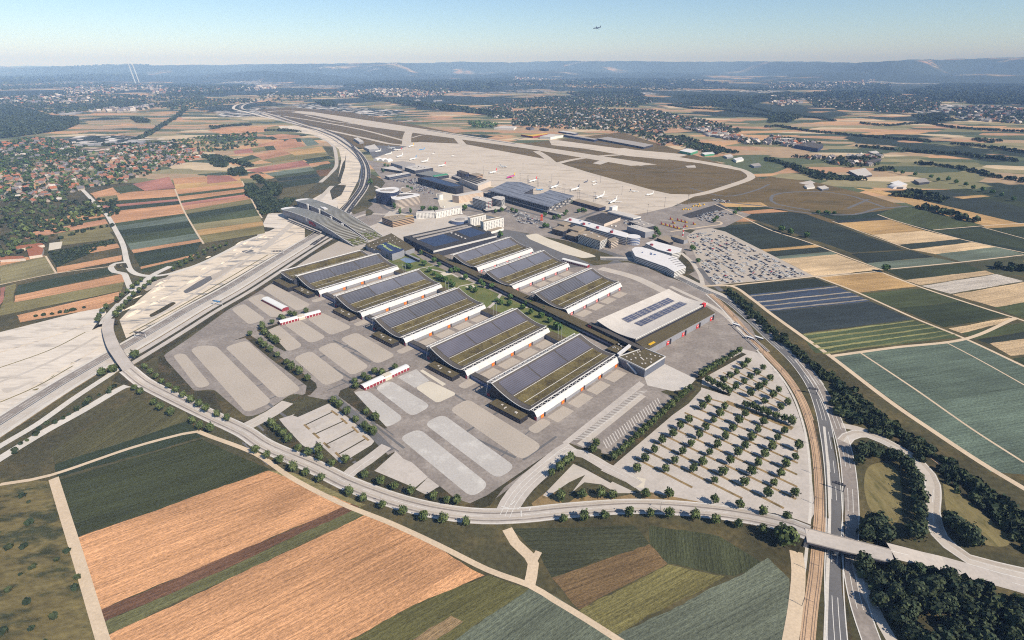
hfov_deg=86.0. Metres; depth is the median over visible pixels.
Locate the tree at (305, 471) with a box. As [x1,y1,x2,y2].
[301,467,309,475]
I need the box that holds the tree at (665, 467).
[662,463,669,471]
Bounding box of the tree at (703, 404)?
[698,401,707,409]
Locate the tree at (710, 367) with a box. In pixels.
[706,364,714,371]
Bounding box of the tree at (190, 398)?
[186,394,194,402]
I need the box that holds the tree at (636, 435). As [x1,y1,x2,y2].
[633,431,639,438]
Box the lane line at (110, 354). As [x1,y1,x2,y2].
[3,236,313,419]
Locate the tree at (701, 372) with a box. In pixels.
[698,369,704,377]
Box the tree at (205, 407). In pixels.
[201,403,209,411]
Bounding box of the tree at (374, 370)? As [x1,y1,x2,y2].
[371,367,377,373]
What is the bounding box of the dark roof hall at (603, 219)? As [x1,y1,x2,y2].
[586,213,620,226]
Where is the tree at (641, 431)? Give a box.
[637,427,644,435]
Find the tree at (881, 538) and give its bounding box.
[874,523,888,541]
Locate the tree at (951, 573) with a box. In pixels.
[940,565,964,583]
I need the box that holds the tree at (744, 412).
[741,409,749,417]
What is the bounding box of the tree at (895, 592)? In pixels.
[882,579,908,602]
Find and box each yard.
[48,242,61,250]
[297,241,364,265]
[366,145,405,157]
[683,204,727,217]
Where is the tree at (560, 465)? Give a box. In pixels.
[555,459,564,470]
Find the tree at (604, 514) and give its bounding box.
[599,509,609,518]
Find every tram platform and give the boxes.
[732,326,759,349]
[734,322,769,351]
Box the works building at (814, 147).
[794,142,822,151]
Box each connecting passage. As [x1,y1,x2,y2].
[323,292,336,302]
[365,315,375,323]
[409,340,430,354]
[470,372,492,388]
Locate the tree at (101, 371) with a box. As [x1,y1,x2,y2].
[96,367,106,375]
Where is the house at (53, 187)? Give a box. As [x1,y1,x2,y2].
[49,185,57,189]
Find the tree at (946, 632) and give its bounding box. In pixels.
[933,624,959,639]
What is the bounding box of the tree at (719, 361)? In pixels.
[715,359,722,365]
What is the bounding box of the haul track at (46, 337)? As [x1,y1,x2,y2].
[0,323,91,352]
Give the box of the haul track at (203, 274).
[136,239,270,313]
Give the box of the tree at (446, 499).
[443,495,451,502]
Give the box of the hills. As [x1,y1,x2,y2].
[0,57,1023,83]
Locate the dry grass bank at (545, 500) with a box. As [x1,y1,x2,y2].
[532,492,702,505]
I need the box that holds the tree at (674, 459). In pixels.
[670,455,678,463]
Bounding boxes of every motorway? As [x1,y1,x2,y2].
[0,230,323,423]
[0,232,327,433]
[239,94,364,236]
[260,110,370,244]
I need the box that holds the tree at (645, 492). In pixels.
[640,488,650,497]
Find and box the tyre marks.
[428,130,514,143]
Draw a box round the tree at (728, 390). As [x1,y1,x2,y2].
[725,385,733,394]
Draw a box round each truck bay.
[312,297,326,301]
[354,319,369,325]
[397,345,413,352]
[419,337,436,344]
[435,329,454,337]
[453,322,472,329]
[459,378,476,387]
[471,315,488,322]
[480,368,501,378]
[497,357,519,368]
[517,348,537,358]
[520,286,536,292]
[528,419,549,432]
[534,339,552,348]
[535,281,548,286]
[547,276,561,281]
[548,406,572,421]
[559,271,572,275]
[568,393,592,407]
[575,310,591,316]
[587,381,609,394]
[589,303,604,310]
[600,297,616,303]
[604,369,626,381]
[612,292,626,297]
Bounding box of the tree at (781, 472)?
[776,467,785,476]
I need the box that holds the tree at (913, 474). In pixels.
[905,469,926,483]
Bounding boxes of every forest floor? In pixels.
[2,124,77,137]
[357,96,510,117]
[570,93,644,96]
[812,368,1022,543]
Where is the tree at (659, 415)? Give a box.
[655,412,662,419]
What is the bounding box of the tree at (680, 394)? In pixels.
[678,390,684,399]
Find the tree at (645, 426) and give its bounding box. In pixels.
[641,423,649,431]
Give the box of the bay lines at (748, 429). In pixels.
[691,404,793,452]
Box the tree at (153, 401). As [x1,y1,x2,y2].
[150,398,157,404]
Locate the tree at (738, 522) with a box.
[734,518,742,527]
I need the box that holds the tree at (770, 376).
[766,374,773,380]
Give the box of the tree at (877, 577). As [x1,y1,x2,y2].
[867,569,888,588]
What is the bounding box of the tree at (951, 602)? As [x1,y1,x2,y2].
[938,590,961,613]
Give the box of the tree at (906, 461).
[899,454,915,468]
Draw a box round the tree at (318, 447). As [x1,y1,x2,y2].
[314,442,322,453]
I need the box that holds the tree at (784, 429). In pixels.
[780,426,788,433]
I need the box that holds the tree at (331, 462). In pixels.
[328,459,336,466]
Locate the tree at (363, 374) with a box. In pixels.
[360,371,366,378]
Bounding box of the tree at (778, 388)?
[776,385,781,392]
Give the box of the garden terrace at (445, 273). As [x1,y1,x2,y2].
[441,271,450,275]
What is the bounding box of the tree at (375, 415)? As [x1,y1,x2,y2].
[371,411,379,420]
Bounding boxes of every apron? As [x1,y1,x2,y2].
[376,142,691,213]
[549,139,685,159]
[613,148,736,169]
[638,201,750,229]
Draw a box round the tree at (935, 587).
[922,575,943,594]
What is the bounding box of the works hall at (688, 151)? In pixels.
[680,149,697,154]
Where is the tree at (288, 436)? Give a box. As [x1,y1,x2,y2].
[283,433,292,441]
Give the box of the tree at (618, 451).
[615,449,621,455]
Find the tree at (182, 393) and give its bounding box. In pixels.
[179,390,187,397]
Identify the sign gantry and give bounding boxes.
[832,481,845,491]
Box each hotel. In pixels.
[416,210,434,218]
[435,206,461,217]
[452,190,482,202]
[468,213,485,225]
[480,217,503,230]
[485,213,498,218]
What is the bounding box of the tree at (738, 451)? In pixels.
[733,446,742,455]
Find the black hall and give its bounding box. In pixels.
[418,176,463,193]
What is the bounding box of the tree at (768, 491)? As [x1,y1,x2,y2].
[763,486,773,497]
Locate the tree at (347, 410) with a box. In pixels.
[342,406,350,414]
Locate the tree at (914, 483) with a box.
[905,479,925,488]
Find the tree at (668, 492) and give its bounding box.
[664,486,673,498]
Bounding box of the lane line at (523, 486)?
[504,453,561,516]
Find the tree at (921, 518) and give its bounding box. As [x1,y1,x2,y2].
[913,515,928,525]
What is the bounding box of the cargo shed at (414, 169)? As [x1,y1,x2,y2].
[405,165,432,173]
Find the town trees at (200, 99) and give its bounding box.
[0,77,1023,202]
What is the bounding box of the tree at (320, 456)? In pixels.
[315,453,323,460]
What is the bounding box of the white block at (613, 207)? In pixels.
[609,205,617,210]
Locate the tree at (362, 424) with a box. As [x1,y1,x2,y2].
[360,420,367,428]
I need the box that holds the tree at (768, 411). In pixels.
[765,408,772,416]
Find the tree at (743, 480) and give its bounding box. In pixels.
[738,476,749,485]
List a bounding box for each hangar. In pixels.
[354,137,363,143]
[364,144,378,151]
[373,157,392,161]
[540,134,562,139]
[723,154,732,158]
[733,157,743,162]
[750,163,760,167]
[887,184,906,188]
[914,178,929,184]
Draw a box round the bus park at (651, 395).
[570,386,671,453]
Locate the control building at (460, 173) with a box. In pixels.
[457,170,468,176]
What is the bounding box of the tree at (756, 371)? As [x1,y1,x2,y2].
[753,369,760,375]
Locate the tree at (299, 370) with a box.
[295,365,303,373]
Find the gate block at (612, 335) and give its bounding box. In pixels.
[588,322,644,349]
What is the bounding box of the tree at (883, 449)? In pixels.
[878,445,886,454]
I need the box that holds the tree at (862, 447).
[854,440,869,455]
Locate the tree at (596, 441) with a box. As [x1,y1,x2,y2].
[592,438,599,445]
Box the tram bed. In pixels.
[708,294,825,639]
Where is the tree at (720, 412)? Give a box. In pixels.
[715,408,724,416]
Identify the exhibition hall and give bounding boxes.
[273,250,398,297]
[332,269,441,320]
[371,287,485,347]
[426,308,549,381]
[450,237,533,272]
[482,250,569,289]
[486,333,618,423]
[530,268,621,314]
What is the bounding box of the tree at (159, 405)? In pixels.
[154,401,164,410]
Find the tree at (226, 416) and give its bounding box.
[223,413,229,420]
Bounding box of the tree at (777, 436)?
[774,433,781,441]
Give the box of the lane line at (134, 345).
[1,241,309,427]
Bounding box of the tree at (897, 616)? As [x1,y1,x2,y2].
[888,602,914,626]
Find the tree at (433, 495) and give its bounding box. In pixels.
[429,490,437,499]
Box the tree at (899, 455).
[891,449,904,461]
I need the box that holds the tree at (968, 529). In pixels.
[956,521,981,542]
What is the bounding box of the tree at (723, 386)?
[720,382,727,390]
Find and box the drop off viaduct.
[483,192,562,215]
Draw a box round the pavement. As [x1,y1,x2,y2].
[350,160,722,284]
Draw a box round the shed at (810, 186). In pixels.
[804,183,814,188]
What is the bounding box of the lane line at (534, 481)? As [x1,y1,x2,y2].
[509,450,572,517]
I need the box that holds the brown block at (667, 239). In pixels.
[657,235,673,244]
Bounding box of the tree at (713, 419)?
[710,416,717,422]
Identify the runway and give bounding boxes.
[293,112,648,165]
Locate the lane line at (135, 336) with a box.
[1,230,320,415]
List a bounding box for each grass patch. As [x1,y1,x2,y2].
[330,185,345,199]
[337,157,345,181]
[641,264,699,282]
[677,252,694,273]
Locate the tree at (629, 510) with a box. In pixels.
[624,506,635,516]
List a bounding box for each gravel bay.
[174,354,208,387]
[192,346,269,410]
[226,341,298,396]
[232,304,263,323]
[248,294,286,316]
[264,284,308,309]
[268,326,300,350]
[286,321,323,341]
[295,352,342,384]
[309,313,349,333]
[319,343,366,373]
[342,333,392,362]
[355,391,400,425]
[377,382,427,414]
[398,369,428,387]
[402,430,485,494]
[417,382,454,401]
[420,369,444,385]
[427,416,511,475]
[452,400,539,457]
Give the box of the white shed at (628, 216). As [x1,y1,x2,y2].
[607,210,640,220]
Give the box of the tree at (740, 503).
[735,498,744,507]
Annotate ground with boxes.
[0,77,1023,257]
[1,380,33,392]
[142,276,171,290]
[149,302,175,316]
[184,276,211,292]
[211,262,244,279]
[264,227,273,231]
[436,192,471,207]
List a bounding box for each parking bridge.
[281,207,368,245]
[295,198,382,239]
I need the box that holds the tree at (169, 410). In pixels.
[165,406,174,415]
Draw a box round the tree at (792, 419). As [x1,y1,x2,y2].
[786,414,796,425]
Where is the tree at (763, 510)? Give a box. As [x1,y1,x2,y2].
[759,504,768,514]
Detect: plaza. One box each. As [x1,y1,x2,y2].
[354,233,389,246]
[365,211,467,240]
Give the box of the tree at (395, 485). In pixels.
[389,481,398,488]
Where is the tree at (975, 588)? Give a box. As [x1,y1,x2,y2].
[962,578,983,599]
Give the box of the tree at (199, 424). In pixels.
[195,420,204,429]
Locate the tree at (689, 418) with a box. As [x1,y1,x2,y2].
[684,414,693,422]
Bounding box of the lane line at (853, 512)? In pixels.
[815,379,863,609]
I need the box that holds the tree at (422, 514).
[418,510,429,520]
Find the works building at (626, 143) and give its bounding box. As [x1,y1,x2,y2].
[597,137,652,148]
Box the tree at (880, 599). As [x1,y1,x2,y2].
[870,590,891,609]
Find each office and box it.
[375,187,399,204]
[381,166,402,172]
[385,172,410,179]
[391,193,419,207]
[400,187,410,192]
[459,176,490,189]
[552,221,570,236]
[563,217,640,245]
[565,225,586,241]
[578,231,606,249]
[607,237,618,248]
[631,247,685,277]
[645,241,681,257]
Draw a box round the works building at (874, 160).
[866,159,879,162]
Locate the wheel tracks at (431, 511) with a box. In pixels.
[125,370,806,534]
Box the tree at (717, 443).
[714,438,721,447]
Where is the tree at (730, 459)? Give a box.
[726,454,734,463]
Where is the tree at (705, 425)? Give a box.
[701,422,710,430]
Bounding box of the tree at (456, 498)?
[452,494,461,504]
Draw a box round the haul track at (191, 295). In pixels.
[130,232,297,328]
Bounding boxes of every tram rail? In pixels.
[712,297,816,637]
[714,298,818,639]
[715,297,822,639]
[717,298,824,639]
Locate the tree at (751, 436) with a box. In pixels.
[747,431,756,440]
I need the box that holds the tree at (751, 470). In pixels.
[746,465,757,474]
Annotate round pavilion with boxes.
[451,217,467,224]
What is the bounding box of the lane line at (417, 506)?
[127,369,807,532]
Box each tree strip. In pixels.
[635,458,692,487]
[644,449,742,497]
[653,441,783,508]
[662,433,795,499]
[669,426,797,487]
[677,419,796,474]
[685,412,797,463]
[691,406,797,451]
[697,399,795,440]
[716,377,777,407]
[723,372,782,401]
[731,368,785,397]
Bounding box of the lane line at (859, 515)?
[809,366,880,639]
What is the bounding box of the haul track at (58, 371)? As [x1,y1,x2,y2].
[0,347,101,400]
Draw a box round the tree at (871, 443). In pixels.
[864,440,879,454]
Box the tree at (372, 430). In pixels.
[368,424,376,434]
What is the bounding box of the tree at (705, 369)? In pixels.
[702,367,709,373]
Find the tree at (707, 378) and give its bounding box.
[704,374,711,382]
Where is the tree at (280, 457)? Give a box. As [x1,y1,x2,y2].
[274,454,283,463]
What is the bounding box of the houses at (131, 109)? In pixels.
[0,76,1023,165]
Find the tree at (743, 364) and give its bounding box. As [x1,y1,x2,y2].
[740,360,747,368]
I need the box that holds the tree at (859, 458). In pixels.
[853,453,866,463]
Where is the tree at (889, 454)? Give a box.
[885,446,897,458]
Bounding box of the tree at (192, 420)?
[188,415,195,423]
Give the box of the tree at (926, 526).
[912,519,931,534]
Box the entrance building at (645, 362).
[618,348,665,376]
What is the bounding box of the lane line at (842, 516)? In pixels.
[795,360,861,639]
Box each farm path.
[0,266,111,284]
[0,430,197,485]
[45,256,56,272]
[49,476,110,639]
[174,189,203,243]
[196,430,623,639]
[242,181,262,217]
[503,527,538,586]
[531,551,541,561]
[670,221,722,231]
[703,284,1023,489]
[726,272,849,285]
[741,216,880,269]
[782,550,805,639]
[816,271,881,277]
[817,276,1023,366]
[830,318,1015,356]
[833,221,907,248]
[861,353,1023,461]
[877,214,1023,252]
[881,255,1020,269]
[881,272,1023,320]
[935,223,1022,229]
[946,342,1023,384]
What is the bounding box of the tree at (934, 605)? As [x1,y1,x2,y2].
[921,592,946,615]
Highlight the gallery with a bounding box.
[419,249,634,353]
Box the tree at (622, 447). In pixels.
[619,443,626,452]
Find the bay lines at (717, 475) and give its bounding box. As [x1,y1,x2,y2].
[661,443,771,504]
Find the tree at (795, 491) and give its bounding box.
[790,487,801,496]
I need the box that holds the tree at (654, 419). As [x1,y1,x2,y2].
[651,417,657,423]
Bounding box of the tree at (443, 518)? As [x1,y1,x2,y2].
[437,511,448,523]
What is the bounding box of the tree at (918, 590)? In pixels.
[905,578,930,604]
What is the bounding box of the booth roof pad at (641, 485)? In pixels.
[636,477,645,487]
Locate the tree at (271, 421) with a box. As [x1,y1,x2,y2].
[267,417,276,426]
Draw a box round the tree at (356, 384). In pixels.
[352,381,358,388]
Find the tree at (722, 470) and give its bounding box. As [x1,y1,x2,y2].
[716,465,728,475]
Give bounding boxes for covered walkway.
[617,344,630,355]
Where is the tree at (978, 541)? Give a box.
[962,527,987,546]
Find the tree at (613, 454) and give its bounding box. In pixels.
[609,451,617,460]
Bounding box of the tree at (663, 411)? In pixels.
[660,408,666,414]
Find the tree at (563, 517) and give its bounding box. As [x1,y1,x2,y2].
[559,513,567,521]
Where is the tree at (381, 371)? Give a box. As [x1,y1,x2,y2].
[378,367,385,374]
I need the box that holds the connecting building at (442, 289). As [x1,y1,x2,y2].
[437,281,449,293]
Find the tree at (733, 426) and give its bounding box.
[727,423,737,430]
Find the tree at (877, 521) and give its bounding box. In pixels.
[870,516,886,533]
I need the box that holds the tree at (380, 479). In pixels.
[375,475,385,483]
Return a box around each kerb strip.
[562,381,643,443]
[577,394,645,446]
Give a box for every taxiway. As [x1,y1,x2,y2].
[260,113,401,144]
[277,115,401,140]
[402,130,412,144]
[452,135,470,148]
[533,151,556,162]
[546,154,754,196]
[557,154,619,163]
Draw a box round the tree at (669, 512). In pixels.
[663,506,675,518]
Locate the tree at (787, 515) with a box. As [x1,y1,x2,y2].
[782,511,792,518]
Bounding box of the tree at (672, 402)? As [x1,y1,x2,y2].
[669,399,676,407]
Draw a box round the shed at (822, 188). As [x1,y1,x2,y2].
[817,185,828,190]
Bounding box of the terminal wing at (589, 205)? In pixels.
[573,199,605,210]
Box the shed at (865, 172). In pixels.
[848,168,871,177]
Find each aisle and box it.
[305,406,333,419]
[315,414,343,428]
[326,423,355,438]
[339,432,366,448]
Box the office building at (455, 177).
[452,175,460,180]
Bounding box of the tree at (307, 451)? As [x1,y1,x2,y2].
[302,447,313,455]
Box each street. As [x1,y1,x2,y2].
[355,207,404,217]
[376,201,485,214]
[470,201,638,263]
[505,205,598,220]
[598,267,666,291]
[645,219,687,252]
[670,286,750,340]
[681,253,704,284]
[697,268,723,290]
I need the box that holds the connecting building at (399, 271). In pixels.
[394,264,406,274]
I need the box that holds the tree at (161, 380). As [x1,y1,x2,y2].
[158,378,165,383]
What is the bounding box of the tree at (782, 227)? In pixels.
[778,225,785,230]
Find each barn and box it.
[0,256,25,261]
[16,243,44,250]
[27,245,43,258]
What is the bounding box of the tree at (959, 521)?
[945,515,966,533]
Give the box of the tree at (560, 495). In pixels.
[555,488,565,501]
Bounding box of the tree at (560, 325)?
[556,323,562,329]
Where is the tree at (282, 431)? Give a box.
[277,427,286,435]
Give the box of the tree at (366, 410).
[363,406,369,413]
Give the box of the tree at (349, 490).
[344,484,353,495]
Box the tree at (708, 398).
[704,394,711,402]
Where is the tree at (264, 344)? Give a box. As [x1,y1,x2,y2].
[261,341,267,346]
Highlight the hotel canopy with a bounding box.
[487,227,503,233]
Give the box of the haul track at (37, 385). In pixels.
[1,366,71,401]
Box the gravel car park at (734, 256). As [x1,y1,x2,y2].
[686,228,812,284]
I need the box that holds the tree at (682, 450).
[679,446,686,454]
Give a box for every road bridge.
[102,318,134,370]
[802,527,893,563]
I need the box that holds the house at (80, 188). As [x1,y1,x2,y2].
[76,186,84,190]
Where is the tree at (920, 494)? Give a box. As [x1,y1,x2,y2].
[909,488,931,502]
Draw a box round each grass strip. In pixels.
[0,246,308,437]
[131,236,331,360]
[135,238,337,364]
[158,355,248,422]
[236,335,316,401]
[257,323,285,350]
[263,420,340,467]
[293,399,329,416]
[332,402,377,467]
[338,368,393,427]
[358,452,459,504]
[465,455,545,507]
[541,468,558,483]
[813,420,828,517]
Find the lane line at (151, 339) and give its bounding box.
[2,236,322,432]
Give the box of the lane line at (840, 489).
[623,258,847,639]
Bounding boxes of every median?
[0,232,323,424]
[831,437,851,639]
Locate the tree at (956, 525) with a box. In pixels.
[955,518,967,534]
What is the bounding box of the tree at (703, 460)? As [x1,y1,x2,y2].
[698,456,707,465]
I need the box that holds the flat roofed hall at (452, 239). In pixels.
[403,223,496,255]
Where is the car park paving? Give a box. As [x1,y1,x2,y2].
[601,349,802,519]
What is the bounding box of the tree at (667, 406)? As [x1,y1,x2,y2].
[664,403,670,410]
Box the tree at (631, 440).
[628,437,634,443]
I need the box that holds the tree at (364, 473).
[361,468,368,477]
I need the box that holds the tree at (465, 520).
[462,515,470,524]
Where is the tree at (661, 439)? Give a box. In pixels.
[658,434,666,444]
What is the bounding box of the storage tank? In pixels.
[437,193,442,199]
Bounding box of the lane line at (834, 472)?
[628,259,840,639]
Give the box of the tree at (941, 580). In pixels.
[929,573,947,590]
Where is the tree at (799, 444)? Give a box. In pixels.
[793,439,804,450]
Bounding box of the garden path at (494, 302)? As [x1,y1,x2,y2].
[487,294,501,307]
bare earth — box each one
[0,307,107,412]
[120,225,304,337]
[257,183,340,239]
[279,126,360,208]
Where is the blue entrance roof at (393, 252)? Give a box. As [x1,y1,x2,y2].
[377,242,404,260]
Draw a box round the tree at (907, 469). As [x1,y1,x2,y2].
[904,466,918,474]
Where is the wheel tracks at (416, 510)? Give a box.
[122,371,805,535]
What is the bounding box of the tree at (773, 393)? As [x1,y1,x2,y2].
[769,389,776,398]
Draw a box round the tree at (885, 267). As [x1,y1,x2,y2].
[881,264,890,270]
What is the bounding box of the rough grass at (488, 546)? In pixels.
[0,160,1023,639]
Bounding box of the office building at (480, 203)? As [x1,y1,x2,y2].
[472,196,491,209]
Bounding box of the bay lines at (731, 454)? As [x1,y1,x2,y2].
[675,427,794,486]
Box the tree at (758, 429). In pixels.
[754,424,761,432]
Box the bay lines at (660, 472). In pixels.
[639,457,690,488]
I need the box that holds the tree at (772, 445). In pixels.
[768,439,777,449]
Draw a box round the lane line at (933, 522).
[844,435,1023,573]
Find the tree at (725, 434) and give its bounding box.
[722,430,729,439]
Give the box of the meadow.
[0,478,94,639]
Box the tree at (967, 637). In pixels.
[959,630,976,639]
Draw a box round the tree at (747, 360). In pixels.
[744,357,751,363]
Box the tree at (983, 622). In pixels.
[972,616,994,629]
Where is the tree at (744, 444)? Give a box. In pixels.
[741,441,750,449]
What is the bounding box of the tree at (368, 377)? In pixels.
[365,374,371,380]
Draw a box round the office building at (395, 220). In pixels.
[382,215,413,226]
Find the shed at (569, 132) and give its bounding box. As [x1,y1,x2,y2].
[558,131,577,134]
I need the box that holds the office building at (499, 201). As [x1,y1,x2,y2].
[492,196,504,206]
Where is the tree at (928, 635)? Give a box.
[917,629,941,639]
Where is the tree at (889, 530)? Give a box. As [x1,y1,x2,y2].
[875,524,896,543]
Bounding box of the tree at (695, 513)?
[688,507,700,519]
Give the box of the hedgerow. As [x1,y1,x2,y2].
[725,288,1023,549]
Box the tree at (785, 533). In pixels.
[774,522,799,546]
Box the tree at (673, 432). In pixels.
[668,428,677,437]
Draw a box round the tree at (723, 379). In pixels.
[720,375,727,382]
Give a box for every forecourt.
[493,229,622,267]
[644,364,695,390]
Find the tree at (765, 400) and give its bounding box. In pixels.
[760,397,768,403]
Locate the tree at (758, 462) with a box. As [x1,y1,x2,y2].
[754,457,762,465]
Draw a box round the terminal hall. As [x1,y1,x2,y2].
[488,182,572,212]
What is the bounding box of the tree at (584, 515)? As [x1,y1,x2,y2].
[579,508,589,521]
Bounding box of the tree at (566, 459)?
[562,454,570,464]
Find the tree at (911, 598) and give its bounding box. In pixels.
[900,596,924,612]
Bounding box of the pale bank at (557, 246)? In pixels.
[526,234,594,257]
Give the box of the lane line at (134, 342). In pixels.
[1,237,313,423]
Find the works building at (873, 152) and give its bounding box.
[868,151,878,154]
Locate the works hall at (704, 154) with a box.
[701,152,714,156]
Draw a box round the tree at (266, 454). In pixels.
[262,450,269,457]
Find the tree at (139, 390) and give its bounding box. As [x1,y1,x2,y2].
[135,387,143,394]
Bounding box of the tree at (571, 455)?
[567,451,575,460]
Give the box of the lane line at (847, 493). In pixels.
[799,361,857,608]
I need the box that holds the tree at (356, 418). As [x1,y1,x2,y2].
[352,415,358,421]
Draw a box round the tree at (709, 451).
[706,448,713,454]
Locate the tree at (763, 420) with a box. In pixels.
[759,417,768,425]
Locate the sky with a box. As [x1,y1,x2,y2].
[0,0,1023,65]
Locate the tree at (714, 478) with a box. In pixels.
[710,476,717,482]
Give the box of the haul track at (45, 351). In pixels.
[0,332,84,367]
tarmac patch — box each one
[268,403,286,416]
[333,340,359,352]
[334,368,357,381]
[356,410,376,423]
[370,422,404,448]
[478,439,515,457]
[522,436,556,459]
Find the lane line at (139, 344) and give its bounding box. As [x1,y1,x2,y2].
[2,237,318,429]
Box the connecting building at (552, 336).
[545,326,567,344]
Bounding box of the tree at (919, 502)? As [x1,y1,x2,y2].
[910,499,927,506]
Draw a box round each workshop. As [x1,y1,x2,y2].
[627,224,653,237]
[629,220,655,228]
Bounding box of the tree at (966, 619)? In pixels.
[956,614,975,631]
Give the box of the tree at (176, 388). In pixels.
[171,385,179,391]
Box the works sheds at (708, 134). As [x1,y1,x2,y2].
[4,86,1011,145]
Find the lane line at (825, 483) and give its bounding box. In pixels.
[624,260,827,639]
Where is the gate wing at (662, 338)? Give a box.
[636,302,714,351]
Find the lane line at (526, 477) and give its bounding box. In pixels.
[500,444,569,514]
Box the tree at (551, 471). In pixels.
[547,468,555,475]
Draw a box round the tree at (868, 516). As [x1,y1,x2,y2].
[864,511,876,519]
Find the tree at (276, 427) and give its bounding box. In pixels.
[271,423,279,431]
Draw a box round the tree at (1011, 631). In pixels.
[998,623,1023,639]
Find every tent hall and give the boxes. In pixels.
[262,297,288,311]
[278,310,320,324]
[360,364,408,389]
[562,258,589,267]
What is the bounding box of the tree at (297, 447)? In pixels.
[293,443,302,451]
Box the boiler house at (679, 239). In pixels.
[671,235,687,243]
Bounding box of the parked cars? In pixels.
[393,178,801,273]
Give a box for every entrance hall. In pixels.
[366,233,414,254]
[606,343,625,356]
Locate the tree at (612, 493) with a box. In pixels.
[609,489,616,498]
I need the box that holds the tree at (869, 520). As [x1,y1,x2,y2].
[860,518,872,524]
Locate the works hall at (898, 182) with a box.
[890,180,906,186]
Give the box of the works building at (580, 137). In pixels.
[564,134,597,141]
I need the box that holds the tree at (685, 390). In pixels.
[682,386,689,394]
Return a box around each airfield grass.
[257,107,840,224]
[692,177,901,213]
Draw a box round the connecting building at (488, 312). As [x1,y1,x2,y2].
[481,303,502,318]
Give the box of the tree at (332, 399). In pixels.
[329,396,336,401]
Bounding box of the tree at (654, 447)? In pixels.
[650,443,657,452]
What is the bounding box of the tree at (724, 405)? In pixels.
[721,401,728,409]
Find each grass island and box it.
[351,196,372,213]
[366,208,373,215]
[581,448,600,454]
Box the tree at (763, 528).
[758,523,768,533]
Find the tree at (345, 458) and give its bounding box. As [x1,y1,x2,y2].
[340,454,350,462]
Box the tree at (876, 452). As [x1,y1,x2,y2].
[870,446,883,456]
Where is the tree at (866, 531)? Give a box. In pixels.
[856,523,876,541]
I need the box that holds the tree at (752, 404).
[748,401,757,407]
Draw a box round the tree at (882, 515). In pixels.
[870,510,892,525]
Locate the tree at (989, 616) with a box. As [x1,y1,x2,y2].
[978,608,1001,626]
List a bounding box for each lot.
[279,404,373,462]
[375,451,427,486]
[416,478,438,493]
[543,464,634,496]
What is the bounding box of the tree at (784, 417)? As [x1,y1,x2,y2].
[780,414,788,421]
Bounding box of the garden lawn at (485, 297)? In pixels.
[388,253,579,337]
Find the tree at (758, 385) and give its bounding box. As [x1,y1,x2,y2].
[755,382,762,390]
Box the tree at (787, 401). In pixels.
[784,397,791,405]
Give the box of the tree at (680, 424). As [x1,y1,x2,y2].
[676,420,684,429]
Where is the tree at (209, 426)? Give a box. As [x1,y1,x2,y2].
[205,421,214,432]
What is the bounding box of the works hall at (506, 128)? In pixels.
[494,126,516,129]
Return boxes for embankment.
[92,311,118,329]
[112,366,812,552]
[884,541,934,571]
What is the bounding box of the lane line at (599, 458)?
[547,448,640,481]
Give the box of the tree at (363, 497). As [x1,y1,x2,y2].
[359,492,366,501]
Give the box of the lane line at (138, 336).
[2,237,309,417]
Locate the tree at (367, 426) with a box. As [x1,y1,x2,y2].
[363,424,370,431]
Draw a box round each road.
[0,368,119,447]
[0,385,129,461]
[75,181,261,276]
[99,266,171,323]
[108,261,131,289]
[119,366,810,538]
[128,234,331,358]
[132,237,334,363]
[232,94,275,119]
[245,401,292,427]
[259,186,333,249]
[314,135,338,181]
[329,395,393,452]
[344,444,390,476]
[495,442,575,518]
[548,448,641,487]
[600,256,823,384]
[600,258,846,639]
[690,184,769,196]
[718,201,908,214]
[769,191,883,209]
[770,369,813,522]
[795,359,879,639]
[837,431,1023,577]
[841,423,886,440]
[847,199,869,208]
[850,555,896,639]
[887,543,1023,592]
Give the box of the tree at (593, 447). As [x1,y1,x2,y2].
[588,444,596,451]
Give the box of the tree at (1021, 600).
[1016,594,1023,610]
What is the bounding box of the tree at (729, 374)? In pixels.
[726,371,734,378]
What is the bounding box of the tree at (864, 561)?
[851,550,875,571]
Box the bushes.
[0,198,1023,639]
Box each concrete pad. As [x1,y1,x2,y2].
[594,161,606,164]
[800,180,814,184]
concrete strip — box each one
[706,294,811,572]
[823,426,830,639]
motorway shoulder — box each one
[0,236,312,436]
[239,91,370,234]
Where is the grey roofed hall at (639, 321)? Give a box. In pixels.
[597,289,706,342]
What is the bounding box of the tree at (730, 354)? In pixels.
[728,352,733,358]
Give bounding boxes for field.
[0,126,333,321]
[50,399,789,639]
[713,188,1023,473]
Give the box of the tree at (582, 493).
[577,488,587,498]
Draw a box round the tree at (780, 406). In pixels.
[777,402,784,410]
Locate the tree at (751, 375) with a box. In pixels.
[747,373,754,378]
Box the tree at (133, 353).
[129,349,140,357]
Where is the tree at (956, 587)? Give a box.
[946,579,967,594]
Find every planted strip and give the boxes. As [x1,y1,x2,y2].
[339,439,364,453]
[573,461,611,482]
[607,388,695,464]
[692,382,730,395]
[694,353,745,381]
[726,400,793,429]
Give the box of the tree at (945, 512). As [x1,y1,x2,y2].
[941,510,957,515]
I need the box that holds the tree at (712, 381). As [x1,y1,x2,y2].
[709,378,716,385]
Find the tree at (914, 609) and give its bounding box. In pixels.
[897,598,922,620]
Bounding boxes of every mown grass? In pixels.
[864,463,901,525]
[943,480,1009,546]
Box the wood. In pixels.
[207,154,296,214]
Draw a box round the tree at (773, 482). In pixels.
[768,478,777,485]
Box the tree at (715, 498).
[710,493,719,503]
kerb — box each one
[120,372,802,537]
[135,367,810,526]
[838,430,1021,567]
[850,437,1023,578]
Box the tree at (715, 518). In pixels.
[710,513,720,523]
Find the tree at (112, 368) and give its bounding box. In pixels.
[107,363,117,371]

